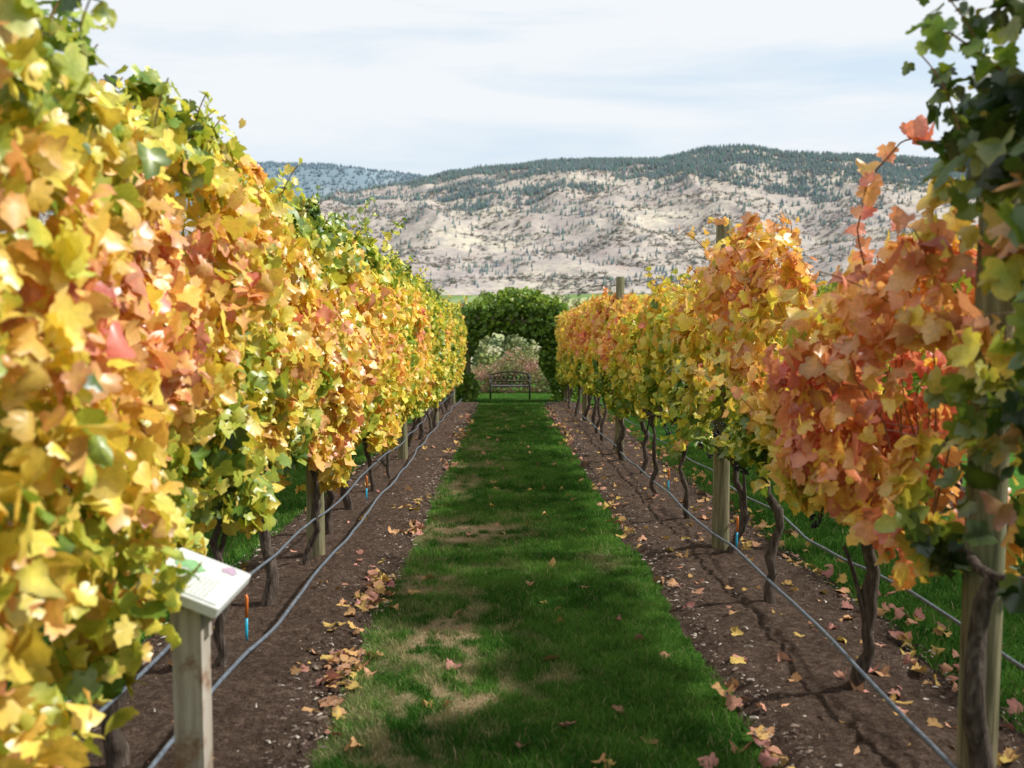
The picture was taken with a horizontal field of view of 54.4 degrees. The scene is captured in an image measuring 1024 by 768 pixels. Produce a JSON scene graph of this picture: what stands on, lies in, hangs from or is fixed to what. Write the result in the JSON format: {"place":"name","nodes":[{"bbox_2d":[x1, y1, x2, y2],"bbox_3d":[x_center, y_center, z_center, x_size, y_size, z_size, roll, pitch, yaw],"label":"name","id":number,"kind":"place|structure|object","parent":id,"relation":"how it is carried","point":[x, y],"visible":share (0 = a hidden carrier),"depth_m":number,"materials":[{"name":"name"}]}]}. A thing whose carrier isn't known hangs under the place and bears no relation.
{"place":"outdoors","nodes":[
{"label":"outdoors","id":0,"kind":"place"},
{"bbox_2d":[5,446,375,703],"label":"side grass","id":1,"kind":"structure","parent":0,"point":[297,478],"depth_m":9.20,"materials":[{"name":"green plant"}]},
{"bbox_2d":[175,163,419,204],"bbox_3d":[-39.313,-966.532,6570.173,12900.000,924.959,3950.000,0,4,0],"label":"distant mountain","id":2,"kind":"structure","parent":0,"point":[361,179],"depth_m":5917.97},
{"bbox_2d":[17,160,427,203],"bbox_3d":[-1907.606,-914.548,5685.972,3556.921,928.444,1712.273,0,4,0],"label":"distant forest","id":3,"kind":"object","parent":2,"relation":"on","point":[304,165],"visible":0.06,"depth_m":6074.88,"materials":[{"name":"green plant"}]},
{"bbox_2d":[0,148,977,294],"bbox_3d":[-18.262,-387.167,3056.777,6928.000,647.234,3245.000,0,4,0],"label":"hillside","id":4,"kind":"structure","parent":0,"point":[561,263],"depth_m":2066.97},
{"bbox_2d":[0,143,974,287],"bbox_3d":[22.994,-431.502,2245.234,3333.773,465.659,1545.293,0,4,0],"label":"distant pine trees","id":5,"kind":"object","parent":4,"relation":"on","point":[685,164],"visible":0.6,"depth_m":2483.74,"materials":[{"name":"green plant"}]},
{"bbox_2d":[41,153,977,292],"bbox_3d":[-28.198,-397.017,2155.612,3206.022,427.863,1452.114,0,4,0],"label":"hillside scrub","id":6,"kind":"object","parent":4,"relation":"on","point":[580,289],"visible":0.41,"depth_m":1994.99,"materials":[{"name":"green plant"}]},
{"bbox_2d":[6,293,1023,728],"bbox_3d":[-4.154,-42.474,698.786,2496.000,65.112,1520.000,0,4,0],"label":"ground","id":7,"kind":"structure","parent":0,"point":[456,299],"depth_m":8.85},
{"bbox_2d":[135,548,250,767],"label":"interpretive sign","id":8,"kind":"object","parent":7,"relation":"on","point":[212,593],"visible":0.8,"depth_m":3.01,"materials":[{"name":"beige wood"}]},
{"bbox_2d":[63,402,477,767],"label":"soil bed","id":9,"kind":"object","parent":7,"relation":"on","point":[234,708],"visible":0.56,"depth_m":5.58,"materials":[{"name":"brown soil"}]},
{"bbox_2d":[0,0,469,767],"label":"grapevine row","id":10,"kind":"object","parent":9,"relation":"on","point":[166,362],"visible":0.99,"depth_m":3.04,"materials":[{"name":"yellow plant"}]},
{"bbox_2d":[245,594,247,640],"bbox_3d":[-1.359,1.196,5.099,0.022,0.241,0.017,0,4,0],"label":"drip emitter tube","id":11,"kind":"object","parent":9,"relation":"on","point":[246,615],"visible":1,"depth_m":5.09,"materials":[{"name":"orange plastic"}]},
{"bbox_2d":[148,398,461,767],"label":"irrigation hose","id":12,"kind":"object","parent":9,"relation":"on","point":[161,754],"visible":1,"depth_m":5.47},
{"bbox_2d":[306,460,324,556],"bbox_3d":[-1.490,0.276,7.486,0.142,2.551,0.146,0,4,0],"label":"trellis post","id":13,"kind":"object","parent":9,"relation":"in","point":[318,548],"visible":0.19,"depth_m":7.50,"materials":[{"name":"wood"}]},
{"bbox_2d":[366,476,367,499],"bbox_3d":[-1.416,1.013,9.698,0.022,0.241,0.017,0,4,0],"label":"drip emitter tube","id":14,"kind":"object","parent":9,"relation":"on","point":[366,486],"visible":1,"depth_m":9.69,"materials":[{"name":"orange plastic"}]},
{"bbox_2d":[398,421,407,459],"bbox_3d":[-1.528,0.022,13.835,0.142,2.551,0.146,0,4,0],"label":"trellis post","id":15,"kind":"object","parent":9,"relation":"in","point":[403,451],"visible":0.19,"depth_m":13.85,"materials":[{"name":"wood"}]},
{"bbox_2d":[432,407,438,422],"bbox_3d":[-1.566,-0.233,20.235,0.143,2.551,0.146,0,4,0],"label":"trellis post","id":16,"kind":"object","parent":9,"relation":"in","point":[437,415],"visible":0.08,"depth_m":20.27,"materials":[{"name":"wood"}]},
{"bbox_2d":[451,387,454,403],"bbox_3d":[-1.606,-0.497,26.834,0.144,2.550,0.146,0,4,0],"label":"trellis post","id":17,"kind":"object","parent":9,"relation":"in","point":[453,399],"visible":0.07,"depth_m":26.84,"materials":[{"name":"wood"}]},
{"bbox_2d":[147,406,1023,767],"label":"fallen leaves","id":18,"kind":"object","parent":7,"relation":"on","point":[371,594],"visible":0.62,"depth_m":5.58,"materials":[{"name":"orange plant"}]},
{"bbox_2d":[183,205,1020,456],"bbox_3d":[0.043,-0.412,13.910,9.593,2.283,26.800,0,4,0],"label":"trellis wire","id":19,"kind":"object","parent":7,"relation":"on","point":[846,247],"visible":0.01,"depth_m":4.42,"materials":[{"name":"grey metal"}]},
{"bbox_2d":[71,392,454,736],"bbox_3d":[-1.503,0.738,14.089,0.096,1.014,26.801,0,4,0],"label":"irrigation hose","id":20,"kind":"object","parent":19,"relation":"attached to","point":[108,704],"visible":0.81,"depth_m":6.00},
{"bbox_2d":[432,286,827,368],"bbox_3d":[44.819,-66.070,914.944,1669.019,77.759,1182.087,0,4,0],"label":"valley trees","id":21,"kind":"object","parent":7,"relation":"on","point":[510,347],"visible":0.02,"depth_m":807.78,"materials":[{"name":"green plant"}]},
{"bbox_2d":[434,286,919,368],"bbox_3d":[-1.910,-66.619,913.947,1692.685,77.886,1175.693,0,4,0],"label":"valley trees","id":22,"kind":"object","parent":7,"relation":"on","point":[488,358],"visible":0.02,"depth_m":753.56,"materials":[{"name":"green plant"}]},
{"bbox_2d":[545,401,1023,767],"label":"soil bed","id":23,"kind":"object","parent":7,"relation":"on","point":[876,729],"visible":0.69,"depth_m":5.46,"materials":[{"name":"brown soil"}]},
{"bbox_2d":[64,402,1023,767],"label":"bark chips","id":24,"kind":"object","parent":23,"relation":"on","point":[334,664],"visible":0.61,"depth_m":5.72,"materials":[{"name":"brown bark"}]},
{"bbox_2d":[564,383,567,402],"bbox_3d":[1.501,-0.564,27.248,0.145,2.651,0.146,0,4,0],"label":"trellis post","id":25,"kind":"object","parent":23,"relation":"in","point":[566,394],"visible":0.12,"depth_m":27.26,"materials":[{"name":"wood"}]},
{"bbox_2d":[582,386,588,420],"bbox_3d":[1.539,-0.308,20.849,0.145,2.651,0.146,0,4,0],"label":"trellis post","id":26,"kind":"object","parent":23,"relation":"in","point":[584,401],"visible":0.2,"depth_m":20.85,"materials":[{"name":"wood"}]},
{"bbox_2d":[615,276,623,454],"bbox_3d":[1.576,-0.146,14.543,0.145,2.831,0.146,0,4,0],"label":"trellis post","id":27,"kind":"object","parent":23,"relation":"in","point":[619,287],"visible":0.3,"depth_m":14.41,"materials":[{"name":"wood"}]},
{"bbox_2d":[668,468,669,490],"bbox_3d":[1.640,1.003,10.417,0.022,0.241,0.017,0,4,0],"label":"drip emitter tube","id":28,"kind":"object","parent":23,"relation":"on","point":[668,477],"visible":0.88,"depth_m":10.41,"materials":[{"name":"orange plastic"}]},
{"bbox_2d":[711,219,731,549],"bbox_3d":[1.647,0.133,7.795,0.144,2.810,0.146,0,4,0],"label":"trellis post","id":29,"kind":"object","parent":23,"relation":"in","point":[721,498],"visible":0.31,"depth_m":7.80,"materials":[{"name":"wood"}]},
{"bbox_2d":[736,516,738,547],"bbox_3d":[1.678,1.103,7.416,0.022,0.241,0.017,0,4,0],"label":"drip emitter tube","id":30,"kind":"object","parent":23,"relation":"on","point":[737,522],"visible":0.95,"depth_m":7.41,"materials":[{"name":"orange plastic"}]},
{"bbox_2d":[564,398,957,767],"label":"irrigation hose","id":31,"kind":"object","parent":23,"relation":"on","point":[917,730],"visible":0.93,"depth_m":4.83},
{"bbox_2d":[554,0,1023,767],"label":"grapevine row","id":32,"kind":"object","parent":23,"relation":"on","point":[806,442],"visible":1,"depth_m":3.86,"materials":[{"name":"orange plant"}]},
{"bbox_2d":[577,388,1023,670],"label":"irrigation hose","id":33,"kind":"object","parent":23,"relation":"on","point":[1003,654],"visible":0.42,"depth_m":5.38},
{"bbox_2d":[956,195,1019,767],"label":"trellis post","id":34,"kind":"object","parent":23,"relation":"in","point":[992,556],"visible":0.34,"depth_m":3.40,"materials":[{"name":"wood"}]},
{"bbox_2d":[683,411,1023,548],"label":"soil bed","id":35,"kind":"object","parent":7,"relation":"on","point":[962,488],"depth_m":10.24,"materials":[{"name":"brown soil"}]},
{"bbox_2d":[756,245,1023,498],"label":"grapevine row","id":36,"kind":"object","parent":35,"relation":"on","point":[917,379],"visible":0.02,"depth_m":11.19,"materials":[{"name":"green plant"}]},
{"bbox_2d":[6,0,1023,176],"label":"sky","id":37,"kind":"structure","parent":0,"point":[423,87],"materials":[{"name":"white"}]},
{"bbox_2d":[443,391,603,404],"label":"lawn","id":38,"kind":"structure","parent":0,"point":[519,393],"depth_m":30.51,"materials":[{"name":"green plant"}]},
{"bbox_2d":[489,371,530,398],"bbox_3d":[-0.054,0.043,30.282,1.252,0.842,0.547,0,4,0],"label":"park bench","id":39,"kind":"object","parent":38,"relation":"on","point":[529,385],"visible":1,"depth_m":30.47,"materials":[{"name":"black metal"}]},
{"bbox_2d":[455,286,581,401],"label":"vine covered arch","id":40,"kind":"structure","parent":38,"relation":"on","point":[526,312],"depth_m":28.18,"materials":[{"name":"green plant"}]},
{"bbox_2d":[471,347,581,392],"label":"autumn shrubs","id":41,"kind":"object","parent":38,"relation":"on","point":[537,379],"visible":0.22,"depth_m":34.15,"materials":[{"name":"green plant"}]},
{"bbox_2d":[304,404,778,767],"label":"path grass","id":42,"kind":"structure","parent":0,"point":[638,609],"depth_m":5.00,"materials":[{"name":"green plant"}]},
{"bbox_2d":[449,402,579,461],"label":"grass path blades","id":43,"kind":"object","parent":42,"relation":"on","point":[519,413],"visible":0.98,"depth_m":18.02,"materials":[{"name":"green plant"}]},
{"bbox_2d":[406,458,641,562],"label":"grass path blades","id":44,"kind":"object","parent":42,"relation":"on","point":[508,497],"visible":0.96,"depth_m":9.71,"materials":[{"name":"green plant"}]},
{"bbox_2d":[646,443,1023,735],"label":"side grass","id":45,"kind":"structure","parent":0,"point":[699,456],"depth_m":7.08,"materials":[{"name":"green plant"}]}
]}

